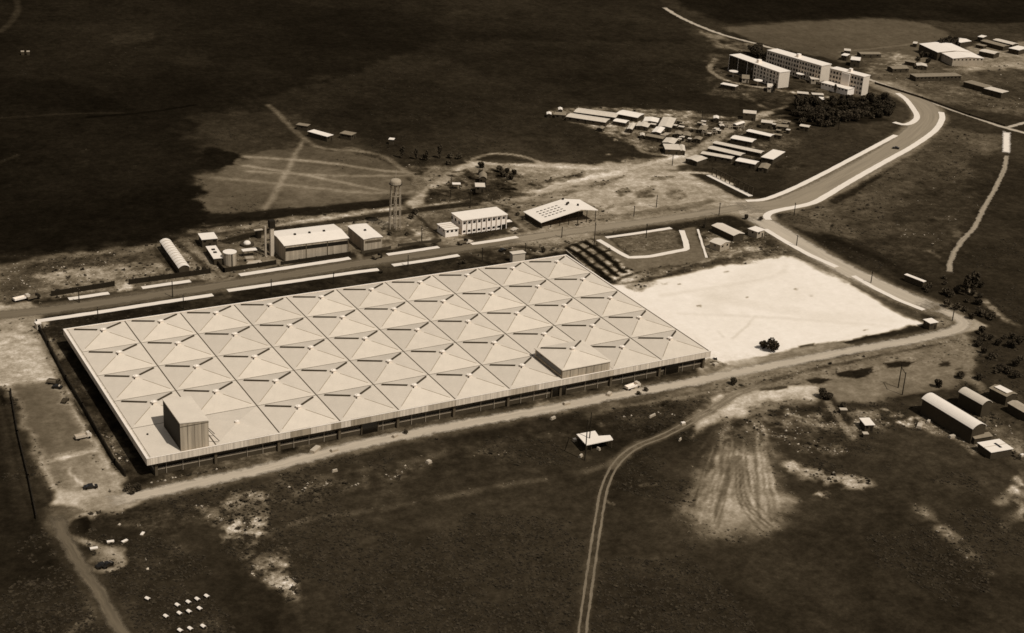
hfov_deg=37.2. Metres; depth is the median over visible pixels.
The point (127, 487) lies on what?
tree
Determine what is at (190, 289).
road
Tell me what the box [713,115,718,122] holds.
village house
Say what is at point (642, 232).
pavement
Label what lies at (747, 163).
barrack
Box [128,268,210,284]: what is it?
boundary wall
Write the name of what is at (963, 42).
pavilion
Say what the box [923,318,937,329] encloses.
gate hut
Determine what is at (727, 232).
site shed
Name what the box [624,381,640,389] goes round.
parked truck
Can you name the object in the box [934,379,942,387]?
tree
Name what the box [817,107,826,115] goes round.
tree
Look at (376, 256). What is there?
parked truck
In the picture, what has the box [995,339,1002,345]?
tree
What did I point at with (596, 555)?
wheel track
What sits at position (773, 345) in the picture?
tree
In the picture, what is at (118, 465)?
boundary wall
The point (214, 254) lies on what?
yard store
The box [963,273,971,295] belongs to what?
slender tree
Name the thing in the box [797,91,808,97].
garden shed
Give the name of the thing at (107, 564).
parked car
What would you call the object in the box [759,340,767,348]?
tree
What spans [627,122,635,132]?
village house
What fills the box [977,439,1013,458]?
flat shed
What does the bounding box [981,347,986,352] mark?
tree
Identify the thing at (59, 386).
parked car
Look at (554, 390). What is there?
loading door
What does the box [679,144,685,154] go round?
village house
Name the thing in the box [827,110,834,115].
tree
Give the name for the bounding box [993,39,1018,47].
shed
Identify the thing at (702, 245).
pavement
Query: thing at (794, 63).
apartment block
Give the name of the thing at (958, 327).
road
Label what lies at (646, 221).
road
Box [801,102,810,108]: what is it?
tree
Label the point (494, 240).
pavement
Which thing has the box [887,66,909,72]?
shed
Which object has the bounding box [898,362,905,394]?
twin poles
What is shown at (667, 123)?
village house
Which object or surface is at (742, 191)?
column row
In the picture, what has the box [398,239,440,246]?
boundary wall
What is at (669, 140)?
village house
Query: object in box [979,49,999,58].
shed
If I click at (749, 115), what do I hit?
barrack
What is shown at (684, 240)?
pavement
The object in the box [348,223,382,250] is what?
hall
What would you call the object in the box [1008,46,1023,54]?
house
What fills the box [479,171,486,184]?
domed cottage
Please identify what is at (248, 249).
yard canopy
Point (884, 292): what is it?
pavement
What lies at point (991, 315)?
tree
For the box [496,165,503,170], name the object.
tree
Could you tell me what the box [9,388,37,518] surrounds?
boundary wall
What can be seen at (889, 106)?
tree
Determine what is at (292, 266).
pavement
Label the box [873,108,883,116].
tree
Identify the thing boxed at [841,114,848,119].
tree
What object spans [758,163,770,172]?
hut
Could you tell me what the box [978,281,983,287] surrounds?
tree
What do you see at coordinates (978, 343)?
tree
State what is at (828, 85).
wing
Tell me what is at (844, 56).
house
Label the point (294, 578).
bushes
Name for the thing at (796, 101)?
slender tree
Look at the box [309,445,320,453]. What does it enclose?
material stack
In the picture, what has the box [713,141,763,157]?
barrack
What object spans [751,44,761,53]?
tree
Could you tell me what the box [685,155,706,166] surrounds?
barrack
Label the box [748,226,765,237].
road hut
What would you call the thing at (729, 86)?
garden shed
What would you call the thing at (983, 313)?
tree
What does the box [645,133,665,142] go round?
village house
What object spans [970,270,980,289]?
slender tree
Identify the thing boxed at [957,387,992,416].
barrel shed
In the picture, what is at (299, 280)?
pavement
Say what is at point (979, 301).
tree
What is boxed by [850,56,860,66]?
house
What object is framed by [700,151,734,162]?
barrack
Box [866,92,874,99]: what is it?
tree
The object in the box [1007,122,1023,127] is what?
road
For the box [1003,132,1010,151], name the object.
concrete ramp
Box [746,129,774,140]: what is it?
barrack
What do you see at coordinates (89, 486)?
parked car
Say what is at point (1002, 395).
patched shed
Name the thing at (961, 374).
tree
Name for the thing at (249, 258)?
yard bin
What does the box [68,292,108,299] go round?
pavement
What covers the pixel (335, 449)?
material stack
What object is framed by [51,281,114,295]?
boundary wall
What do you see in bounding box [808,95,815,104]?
tree
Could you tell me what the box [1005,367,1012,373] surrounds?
tree
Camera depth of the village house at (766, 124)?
996.22 m
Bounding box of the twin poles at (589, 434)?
[584,412,591,460]
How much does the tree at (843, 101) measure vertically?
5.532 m
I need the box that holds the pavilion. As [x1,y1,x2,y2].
[956,38,970,46]
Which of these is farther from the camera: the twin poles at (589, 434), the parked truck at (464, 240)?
the parked truck at (464, 240)
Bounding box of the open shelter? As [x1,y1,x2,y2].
[576,431,612,452]
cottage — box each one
[475,183,484,192]
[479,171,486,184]
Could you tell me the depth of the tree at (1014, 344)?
681.81 m
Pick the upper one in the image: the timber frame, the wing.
the wing
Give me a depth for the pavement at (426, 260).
745.66 m
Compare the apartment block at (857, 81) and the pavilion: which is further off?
the pavilion
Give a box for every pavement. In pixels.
[37,293,213,321]
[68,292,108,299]
[141,280,190,288]
[226,268,378,291]
[239,257,350,275]
[386,246,439,255]
[392,254,458,265]
[471,236,518,244]
[596,230,689,258]
[605,227,671,237]
[697,229,707,257]
[746,135,897,201]
[763,112,944,219]
[765,229,838,267]
[851,275,924,310]
[892,93,919,124]
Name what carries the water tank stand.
on the ground at (188, 80)
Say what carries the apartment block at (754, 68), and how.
on the ground at (188, 80)
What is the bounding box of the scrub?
[0,35,1023,632]
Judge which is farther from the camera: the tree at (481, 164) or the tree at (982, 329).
the tree at (481, 164)
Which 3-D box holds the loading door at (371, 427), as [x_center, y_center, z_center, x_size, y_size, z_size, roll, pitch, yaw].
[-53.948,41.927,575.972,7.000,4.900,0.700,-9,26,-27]
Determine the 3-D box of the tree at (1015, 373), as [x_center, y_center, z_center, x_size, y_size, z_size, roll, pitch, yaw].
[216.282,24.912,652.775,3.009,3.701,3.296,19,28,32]
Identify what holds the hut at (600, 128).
on the ground at (188, 80)
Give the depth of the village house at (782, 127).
993.61 m
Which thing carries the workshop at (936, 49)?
on the ground at (188, 80)
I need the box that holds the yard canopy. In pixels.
[241,248,256,257]
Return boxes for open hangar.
[523,198,597,227]
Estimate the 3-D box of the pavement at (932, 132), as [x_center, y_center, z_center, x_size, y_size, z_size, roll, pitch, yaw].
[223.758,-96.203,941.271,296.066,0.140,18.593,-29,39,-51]
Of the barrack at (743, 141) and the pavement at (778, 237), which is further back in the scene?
the barrack at (743, 141)
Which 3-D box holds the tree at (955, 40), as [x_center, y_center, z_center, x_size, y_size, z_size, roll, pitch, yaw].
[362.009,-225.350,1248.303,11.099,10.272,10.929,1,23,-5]
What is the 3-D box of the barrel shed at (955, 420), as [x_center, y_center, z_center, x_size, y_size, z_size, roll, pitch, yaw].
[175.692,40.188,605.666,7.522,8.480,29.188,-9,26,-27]
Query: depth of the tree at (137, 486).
526.61 m
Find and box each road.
[0,233,535,318]
[51,517,130,632]
[111,308,971,504]
[509,204,746,242]
[664,8,1023,132]
[736,87,940,212]
[748,216,931,310]
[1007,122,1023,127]
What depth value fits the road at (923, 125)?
938.30 m
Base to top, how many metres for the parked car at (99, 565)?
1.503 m
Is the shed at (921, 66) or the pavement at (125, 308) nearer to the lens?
the pavement at (125, 308)
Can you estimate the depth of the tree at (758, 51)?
1178.70 m
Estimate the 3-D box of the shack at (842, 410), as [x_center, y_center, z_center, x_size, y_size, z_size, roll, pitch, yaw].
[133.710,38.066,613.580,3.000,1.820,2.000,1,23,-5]
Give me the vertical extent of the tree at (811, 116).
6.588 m
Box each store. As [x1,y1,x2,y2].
[206,245,222,264]
[975,44,986,48]
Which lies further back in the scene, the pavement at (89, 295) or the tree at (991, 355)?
the pavement at (89, 295)
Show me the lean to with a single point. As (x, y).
(986, 436)
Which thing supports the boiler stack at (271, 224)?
on the ground at (188, 80)
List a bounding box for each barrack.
[555,112,566,118]
[566,113,609,126]
[574,108,618,120]
[613,118,629,126]
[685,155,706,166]
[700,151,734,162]
[707,146,744,158]
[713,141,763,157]
[730,135,755,146]
[735,158,758,168]
[743,110,756,120]
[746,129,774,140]
[773,133,781,138]
[799,124,810,131]
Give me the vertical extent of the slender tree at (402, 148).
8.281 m
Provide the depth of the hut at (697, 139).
957.73 m
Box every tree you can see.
[124,483,132,490]
[128,488,135,493]
[133,482,141,491]
[399,145,404,156]
[414,148,417,159]
[437,145,441,156]
[478,162,483,167]
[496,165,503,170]
[730,377,736,384]
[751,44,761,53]
[754,48,762,57]
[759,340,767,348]
[761,52,766,59]
[764,337,778,350]
[794,95,799,108]
[798,117,805,123]
[799,96,803,104]
[799,111,806,117]
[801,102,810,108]
[801,107,809,114]
[807,113,815,121]
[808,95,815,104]
[813,110,824,119]
[814,97,823,105]
[815,119,822,125]
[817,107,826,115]
[819,388,826,397]
[824,119,831,125]
[825,392,832,399]
[826,106,835,110]
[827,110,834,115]
[828,115,840,121]
[837,105,843,111]
[839,98,847,104]
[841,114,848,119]
[846,113,852,120]
[851,102,863,108]
[852,112,860,120]
[859,97,866,101]
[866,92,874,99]
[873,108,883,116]
[881,92,888,99]
[881,98,892,104]
[883,104,894,110]
[886,109,893,115]
[926,282,932,288]
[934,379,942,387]
[941,35,952,42]
[941,287,948,294]
[943,299,951,306]
[950,36,958,45]
[952,302,960,309]
[954,285,960,291]
[957,371,964,377]
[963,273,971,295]
[968,312,974,318]
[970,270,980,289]
[970,289,976,294]
[974,340,982,346]
[975,307,982,314]
[976,298,982,304]
[976,372,983,379]
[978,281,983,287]
[978,325,985,333]
[980,310,988,316]
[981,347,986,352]
[988,312,996,318]
[988,351,995,358]
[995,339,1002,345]
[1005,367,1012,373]
[1006,339,1013,346]
[1010,332,1016,338]
[1011,341,1017,348]
[1011,358,1019,365]
[1011,370,1018,377]
[1015,335,1023,343]
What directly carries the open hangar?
on the ground at (188, 80)
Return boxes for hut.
[34,321,41,329]
[597,126,604,131]
[674,130,681,137]
[683,132,691,139]
[693,136,702,142]
[698,126,707,133]
[719,123,724,129]
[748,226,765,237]
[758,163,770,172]
[844,48,850,53]
[859,418,874,430]
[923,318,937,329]
[977,35,985,41]
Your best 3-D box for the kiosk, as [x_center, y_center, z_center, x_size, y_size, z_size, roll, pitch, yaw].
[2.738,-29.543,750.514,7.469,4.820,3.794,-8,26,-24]
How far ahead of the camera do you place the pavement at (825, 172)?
913.87 m
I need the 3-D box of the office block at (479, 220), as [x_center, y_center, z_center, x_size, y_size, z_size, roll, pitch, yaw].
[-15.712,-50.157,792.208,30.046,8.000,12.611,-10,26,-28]
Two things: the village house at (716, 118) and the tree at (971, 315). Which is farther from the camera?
the village house at (716, 118)
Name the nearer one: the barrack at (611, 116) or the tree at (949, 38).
the barrack at (611, 116)
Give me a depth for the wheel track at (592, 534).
538.82 m
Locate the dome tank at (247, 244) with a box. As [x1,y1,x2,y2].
[240,240,253,247]
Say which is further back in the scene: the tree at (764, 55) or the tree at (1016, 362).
the tree at (764, 55)
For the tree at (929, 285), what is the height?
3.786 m
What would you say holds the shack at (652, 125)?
on the ground at (188, 80)
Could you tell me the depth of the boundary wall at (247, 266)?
723.38 m
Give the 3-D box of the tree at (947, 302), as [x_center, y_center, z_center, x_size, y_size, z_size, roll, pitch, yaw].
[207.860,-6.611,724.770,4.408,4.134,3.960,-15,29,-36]
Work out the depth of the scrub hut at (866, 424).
600.10 m
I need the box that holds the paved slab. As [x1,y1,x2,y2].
[247,260,261,263]
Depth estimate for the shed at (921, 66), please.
1173.56 m
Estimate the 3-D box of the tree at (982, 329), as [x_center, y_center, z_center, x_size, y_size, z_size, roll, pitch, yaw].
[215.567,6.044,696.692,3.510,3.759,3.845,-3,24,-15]
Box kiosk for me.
[510,250,525,261]
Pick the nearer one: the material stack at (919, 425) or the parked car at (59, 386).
the parked car at (59, 386)
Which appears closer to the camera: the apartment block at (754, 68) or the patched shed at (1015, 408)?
the patched shed at (1015, 408)
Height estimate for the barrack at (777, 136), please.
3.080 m
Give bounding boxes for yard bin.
[245,256,253,261]
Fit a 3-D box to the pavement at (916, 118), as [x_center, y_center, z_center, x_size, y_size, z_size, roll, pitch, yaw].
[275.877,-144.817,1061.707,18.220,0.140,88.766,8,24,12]
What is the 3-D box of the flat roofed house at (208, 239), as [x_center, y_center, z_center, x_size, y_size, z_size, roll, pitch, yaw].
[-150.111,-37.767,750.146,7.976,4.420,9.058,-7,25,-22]
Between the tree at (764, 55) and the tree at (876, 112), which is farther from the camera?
the tree at (764, 55)
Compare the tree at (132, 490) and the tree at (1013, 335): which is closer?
the tree at (132, 490)
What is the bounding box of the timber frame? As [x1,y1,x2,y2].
[725,124,744,130]
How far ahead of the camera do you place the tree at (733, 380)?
631.75 m
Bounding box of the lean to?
[972,432,992,444]
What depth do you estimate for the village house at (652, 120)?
990.44 m
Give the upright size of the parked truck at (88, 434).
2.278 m
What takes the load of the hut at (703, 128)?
on the ground at (188, 80)
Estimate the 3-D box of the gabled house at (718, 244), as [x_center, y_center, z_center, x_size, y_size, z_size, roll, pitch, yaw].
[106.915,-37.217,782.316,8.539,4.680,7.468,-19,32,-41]
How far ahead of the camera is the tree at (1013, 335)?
691.89 m
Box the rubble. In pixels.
[2,68,1020,593]
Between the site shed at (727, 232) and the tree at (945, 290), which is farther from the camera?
the site shed at (727, 232)
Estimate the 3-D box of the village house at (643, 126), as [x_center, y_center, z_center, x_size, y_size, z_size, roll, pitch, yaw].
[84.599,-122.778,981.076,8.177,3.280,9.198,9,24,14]
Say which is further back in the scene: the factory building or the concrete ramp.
the concrete ramp
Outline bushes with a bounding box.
[0,62,1021,601]
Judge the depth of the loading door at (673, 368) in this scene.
638.85 m
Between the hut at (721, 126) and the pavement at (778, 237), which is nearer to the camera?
the pavement at (778, 237)
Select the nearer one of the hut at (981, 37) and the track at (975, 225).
the track at (975, 225)
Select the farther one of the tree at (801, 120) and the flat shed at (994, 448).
the tree at (801, 120)
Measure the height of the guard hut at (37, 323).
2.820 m
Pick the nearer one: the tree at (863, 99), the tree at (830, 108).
the tree at (830, 108)
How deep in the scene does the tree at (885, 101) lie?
1057.86 m
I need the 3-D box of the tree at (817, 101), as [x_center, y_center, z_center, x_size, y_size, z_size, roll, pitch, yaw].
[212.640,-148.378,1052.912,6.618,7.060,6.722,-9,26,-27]
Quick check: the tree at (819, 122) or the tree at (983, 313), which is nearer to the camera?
the tree at (983, 313)
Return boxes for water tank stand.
[254,229,262,238]
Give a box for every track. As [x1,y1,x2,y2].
[578,384,762,632]
[585,386,765,632]
[947,156,1008,271]
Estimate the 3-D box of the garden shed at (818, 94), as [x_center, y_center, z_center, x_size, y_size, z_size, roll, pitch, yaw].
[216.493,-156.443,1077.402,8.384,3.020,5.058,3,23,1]
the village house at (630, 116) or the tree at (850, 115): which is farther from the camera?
the tree at (850, 115)
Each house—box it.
[198,232,217,247]
[616,110,643,121]
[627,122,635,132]
[636,122,649,130]
[643,117,659,125]
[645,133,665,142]
[652,126,664,134]
[658,117,675,132]
[662,137,677,146]
[663,144,680,154]
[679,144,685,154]
[709,238,729,251]
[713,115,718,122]
[733,121,744,129]
[742,74,749,82]
[761,119,772,128]
[761,149,784,164]
[767,83,772,92]
[776,124,788,130]
[809,76,819,83]
[841,53,849,60]
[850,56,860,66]
[909,73,961,81]
[963,80,991,91]
[983,87,1008,98]
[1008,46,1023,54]
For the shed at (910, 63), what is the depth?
1183.67 m
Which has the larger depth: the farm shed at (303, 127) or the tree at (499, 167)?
the farm shed at (303, 127)
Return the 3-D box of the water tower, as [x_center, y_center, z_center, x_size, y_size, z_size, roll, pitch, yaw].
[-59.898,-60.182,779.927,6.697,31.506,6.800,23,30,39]
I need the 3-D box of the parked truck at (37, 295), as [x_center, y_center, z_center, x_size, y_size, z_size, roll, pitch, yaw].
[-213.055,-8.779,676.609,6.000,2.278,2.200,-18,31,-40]
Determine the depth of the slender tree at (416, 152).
893.82 m
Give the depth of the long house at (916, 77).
1143.70 m
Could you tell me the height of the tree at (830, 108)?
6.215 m
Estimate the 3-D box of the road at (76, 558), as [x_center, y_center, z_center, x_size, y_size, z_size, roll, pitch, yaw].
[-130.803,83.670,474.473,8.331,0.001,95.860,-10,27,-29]
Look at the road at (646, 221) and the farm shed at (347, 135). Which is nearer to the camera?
the road at (646, 221)
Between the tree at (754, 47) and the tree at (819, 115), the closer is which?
the tree at (819, 115)
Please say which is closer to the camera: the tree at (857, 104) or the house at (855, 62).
the tree at (857, 104)
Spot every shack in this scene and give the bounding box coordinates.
[650,123,655,127]
[839,408,847,413]
[862,432,868,437]
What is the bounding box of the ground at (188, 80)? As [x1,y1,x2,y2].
[0,0,1023,632]
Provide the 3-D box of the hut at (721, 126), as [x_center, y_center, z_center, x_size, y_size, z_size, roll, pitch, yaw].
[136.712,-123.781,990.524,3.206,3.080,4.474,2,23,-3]
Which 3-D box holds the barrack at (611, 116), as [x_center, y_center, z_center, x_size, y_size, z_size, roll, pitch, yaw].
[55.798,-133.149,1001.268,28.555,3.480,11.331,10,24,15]
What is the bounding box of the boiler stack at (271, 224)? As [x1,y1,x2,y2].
[264,219,274,255]
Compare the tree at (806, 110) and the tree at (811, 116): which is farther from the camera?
the tree at (806, 110)
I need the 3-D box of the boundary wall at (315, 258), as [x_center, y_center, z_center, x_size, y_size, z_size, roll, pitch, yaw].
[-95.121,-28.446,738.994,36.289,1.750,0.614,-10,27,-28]
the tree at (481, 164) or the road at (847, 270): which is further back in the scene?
the tree at (481, 164)
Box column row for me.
[706,167,753,196]
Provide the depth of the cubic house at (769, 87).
1085.55 m
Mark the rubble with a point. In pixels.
(506, 452)
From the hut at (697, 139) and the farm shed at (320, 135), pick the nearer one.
the farm shed at (320, 135)
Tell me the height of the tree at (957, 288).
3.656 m
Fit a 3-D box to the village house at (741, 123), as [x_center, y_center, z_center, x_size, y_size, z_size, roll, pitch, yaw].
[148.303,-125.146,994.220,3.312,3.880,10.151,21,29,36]
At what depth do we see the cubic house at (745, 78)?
1107.22 m
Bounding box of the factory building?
[63,254,710,475]
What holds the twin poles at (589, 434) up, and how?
on the ground at (188, 80)
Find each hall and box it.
[274,224,348,260]
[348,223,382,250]
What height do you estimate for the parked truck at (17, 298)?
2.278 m
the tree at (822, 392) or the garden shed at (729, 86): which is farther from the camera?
the garden shed at (729, 86)
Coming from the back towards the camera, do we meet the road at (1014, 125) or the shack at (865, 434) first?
the road at (1014, 125)
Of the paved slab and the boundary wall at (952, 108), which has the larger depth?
the boundary wall at (952, 108)
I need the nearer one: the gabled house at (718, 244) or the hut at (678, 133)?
the gabled house at (718, 244)
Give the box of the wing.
[821,80,854,94]
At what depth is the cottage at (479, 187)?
845.57 m
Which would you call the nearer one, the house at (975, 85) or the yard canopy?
the yard canopy
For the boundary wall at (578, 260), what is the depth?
755.38 m
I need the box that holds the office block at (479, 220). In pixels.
[451,207,511,234]
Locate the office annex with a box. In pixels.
[437,222,458,236]
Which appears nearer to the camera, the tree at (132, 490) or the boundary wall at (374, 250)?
the tree at (132, 490)
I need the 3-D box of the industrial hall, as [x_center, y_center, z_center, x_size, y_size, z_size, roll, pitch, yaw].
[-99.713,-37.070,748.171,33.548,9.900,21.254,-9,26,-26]
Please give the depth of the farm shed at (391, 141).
920.23 m
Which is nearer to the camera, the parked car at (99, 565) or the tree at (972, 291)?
the parked car at (99, 565)
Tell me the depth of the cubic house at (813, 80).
1114.40 m
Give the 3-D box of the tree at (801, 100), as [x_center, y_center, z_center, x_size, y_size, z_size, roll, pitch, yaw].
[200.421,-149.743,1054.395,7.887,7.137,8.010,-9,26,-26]
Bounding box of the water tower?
[388,178,401,229]
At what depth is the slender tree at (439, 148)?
898.43 m
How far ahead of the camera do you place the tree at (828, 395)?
623.14 m
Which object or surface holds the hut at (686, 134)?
on the ground at (188, 80)
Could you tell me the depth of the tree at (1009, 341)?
683.07 m
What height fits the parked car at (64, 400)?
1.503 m
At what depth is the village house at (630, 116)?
998.97 m
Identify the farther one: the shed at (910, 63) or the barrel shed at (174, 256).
the shed at (910, 63)
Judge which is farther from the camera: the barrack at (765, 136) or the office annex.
the barrack at (765, 136)
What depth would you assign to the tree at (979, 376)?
648.82 m
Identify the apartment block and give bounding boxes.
[728,53,789,87]
[766,49,831,83]
[829,66,870,95]
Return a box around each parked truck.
[13,293,29,301]
[26,293,40,300]
[46,378,61,383]
[74,430,91,440]
[372,253,382,259]
[457,238,467,244]
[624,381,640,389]
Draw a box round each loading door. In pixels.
[361,421,378,434]
[550,385,566,397]
[664,363,678,374]
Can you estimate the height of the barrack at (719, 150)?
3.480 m
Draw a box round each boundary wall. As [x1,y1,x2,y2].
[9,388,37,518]
[35,319,125,476]
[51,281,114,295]
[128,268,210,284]
[217,260,275,272]
[281,251,350,264]
[361,246,390,253]
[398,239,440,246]
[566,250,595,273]
[874,82,1005,126]
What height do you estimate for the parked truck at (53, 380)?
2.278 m
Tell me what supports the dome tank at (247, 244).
on the ground at (188, 80)
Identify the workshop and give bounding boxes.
[918,42,969,59]
[941,51,983,65]
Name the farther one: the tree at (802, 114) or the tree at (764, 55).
the tree at (764, 55)
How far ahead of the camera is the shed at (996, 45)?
1256.98 m
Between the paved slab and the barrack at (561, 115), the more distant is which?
the barrack at (561, 115)
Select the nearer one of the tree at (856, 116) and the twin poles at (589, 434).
the twin poles at (589, 434)
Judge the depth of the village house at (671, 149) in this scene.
931.52 m
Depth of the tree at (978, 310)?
716.06 m
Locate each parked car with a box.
[51,384,62,389]
[61,397,68,402]
[83,483,97,489]
[95,561,104,568]
[102,560,113,568]
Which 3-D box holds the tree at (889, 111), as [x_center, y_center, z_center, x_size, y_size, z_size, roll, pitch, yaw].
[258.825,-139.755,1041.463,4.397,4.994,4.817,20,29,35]
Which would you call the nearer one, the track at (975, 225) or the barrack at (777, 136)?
the track at (975, 225)
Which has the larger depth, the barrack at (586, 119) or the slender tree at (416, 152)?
the barrack at (586, 119)
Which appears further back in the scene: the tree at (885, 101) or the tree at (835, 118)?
the tree at (885, 101)
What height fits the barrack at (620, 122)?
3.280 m
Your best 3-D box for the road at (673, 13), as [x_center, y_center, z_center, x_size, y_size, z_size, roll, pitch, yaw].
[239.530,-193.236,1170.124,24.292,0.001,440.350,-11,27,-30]
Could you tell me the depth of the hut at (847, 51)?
1208.81 m
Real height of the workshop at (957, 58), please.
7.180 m
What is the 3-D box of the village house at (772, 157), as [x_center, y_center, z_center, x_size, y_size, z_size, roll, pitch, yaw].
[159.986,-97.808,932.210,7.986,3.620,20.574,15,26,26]
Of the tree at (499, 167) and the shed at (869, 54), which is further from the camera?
the shed at (869, 54)
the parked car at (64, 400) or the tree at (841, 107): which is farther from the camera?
the tree at (841, 107)
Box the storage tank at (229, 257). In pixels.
[223,249,236,266]
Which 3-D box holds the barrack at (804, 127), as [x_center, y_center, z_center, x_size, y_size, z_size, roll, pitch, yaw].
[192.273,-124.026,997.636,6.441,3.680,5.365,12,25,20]
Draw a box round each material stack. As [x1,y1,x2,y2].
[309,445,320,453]
[330,447,338,452]
[916,422,922,428]
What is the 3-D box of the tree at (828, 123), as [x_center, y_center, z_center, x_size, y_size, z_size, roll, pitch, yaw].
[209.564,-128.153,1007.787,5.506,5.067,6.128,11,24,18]
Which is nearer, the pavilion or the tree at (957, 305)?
the tree at (957, 305)
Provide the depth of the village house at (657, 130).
967.51 m
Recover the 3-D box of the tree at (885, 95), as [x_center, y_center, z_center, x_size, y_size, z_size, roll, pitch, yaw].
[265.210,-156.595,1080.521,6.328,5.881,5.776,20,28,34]
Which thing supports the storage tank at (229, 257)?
on the ground at (188, 80)
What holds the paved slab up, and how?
on the ground at (188, 80)
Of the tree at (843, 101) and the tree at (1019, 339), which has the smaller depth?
the tree at (1019, 339)
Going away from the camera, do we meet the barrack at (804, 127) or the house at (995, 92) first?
the barrack at (804, 127)
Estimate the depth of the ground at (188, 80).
739.75 m
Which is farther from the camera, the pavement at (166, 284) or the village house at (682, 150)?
the village house at (682, 150)
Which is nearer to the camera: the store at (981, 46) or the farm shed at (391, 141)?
the farm shed at (391, 141)
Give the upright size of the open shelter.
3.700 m
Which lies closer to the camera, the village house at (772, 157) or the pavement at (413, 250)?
the pavement at (413, 250)
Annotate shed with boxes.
[160,238,189,272]
[296,123,310,130]
[307,129,332,141]
[340,131,355,139]
[388,138,394,144]
[711,223,744,241]
[721,82,737,90]
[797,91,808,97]
[812,93,823,97]
[857,52,880,57]
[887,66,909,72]
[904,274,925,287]
[905,60,917,66]
[916,63,926,69]
[920,393,986,443]
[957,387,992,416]
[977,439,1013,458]
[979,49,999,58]
[980,40,1009,50]
[988,384,1016,405]
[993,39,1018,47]
[1007,400,1023,420]

